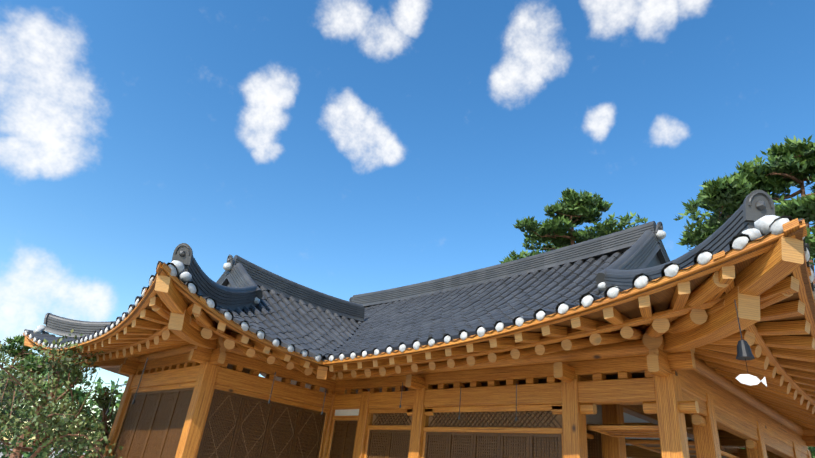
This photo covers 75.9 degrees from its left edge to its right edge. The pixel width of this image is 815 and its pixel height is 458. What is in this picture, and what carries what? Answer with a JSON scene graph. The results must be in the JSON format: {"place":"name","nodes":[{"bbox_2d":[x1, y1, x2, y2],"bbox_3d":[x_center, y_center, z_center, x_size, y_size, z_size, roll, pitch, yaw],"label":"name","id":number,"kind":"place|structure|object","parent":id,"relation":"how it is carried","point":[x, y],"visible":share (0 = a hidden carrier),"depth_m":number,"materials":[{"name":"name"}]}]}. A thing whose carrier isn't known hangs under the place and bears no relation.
{"place":"outdoors","nodes":[
{"label":"outdoors","id":0,"kind":"place"},
{"bbox_2d":[0,442,84,457],"bbox_3d":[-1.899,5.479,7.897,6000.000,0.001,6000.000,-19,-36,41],"label":"ground","id":1,"kind":"structure","parent":0,"point":[1,454],"depth_m":130.57,"materials":[{"name":"soil"}]},
{"bbox_2d":[0,135,814,457],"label":"trees","id":2,"kind":"object","parent":1,"relation":"on","point":[44,391],"visible":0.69,"depth_m":24.00,"materials":[{"name":"green plant"}]},
{"bbox_2d":[23,218,814,457],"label":"timber frame","id":3,"kind":"object","parent":1,"relation":"on","point":[653,369],"visible":0.98,"depth_m":8.28,"materials":[{"name":"brown wood"}]},
{"bbox_2d":[105,358,516,420],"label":"hanging door hooks","id":4,"kind":"object","parent":3,"relation":"attached to","point":[107,411],"depth_m":6.93,"materials":[{"name":"grey metal"}]},
{"bbox_2d":[24,190,814,387],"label":"roof tiles","id":5,"kind":"object","parent":3,"relation":"on","point":[276,310],"visible":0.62,"depth_m":11.45,"materials":[{"name":"tile"}]},
{"bbox_2d":[734,299,766,386],"bbox_3d":[2.752,0.917,4.278,0.210,0.715,0.130,-8,-30,28],"label":"wind chime","id":6,"kind":"object","parent":3,"relation":"attached to","point":[744,352],"visible":1,"depth_m":4.19,"materials":[{"name":"grey metal"}]},
{"bbox_2d":[0,0,814,450],"label":"sky","id":7,"kind":"structure","parent":0,"point":[341,149],"materials":[{"name":"blue"}]}
]}

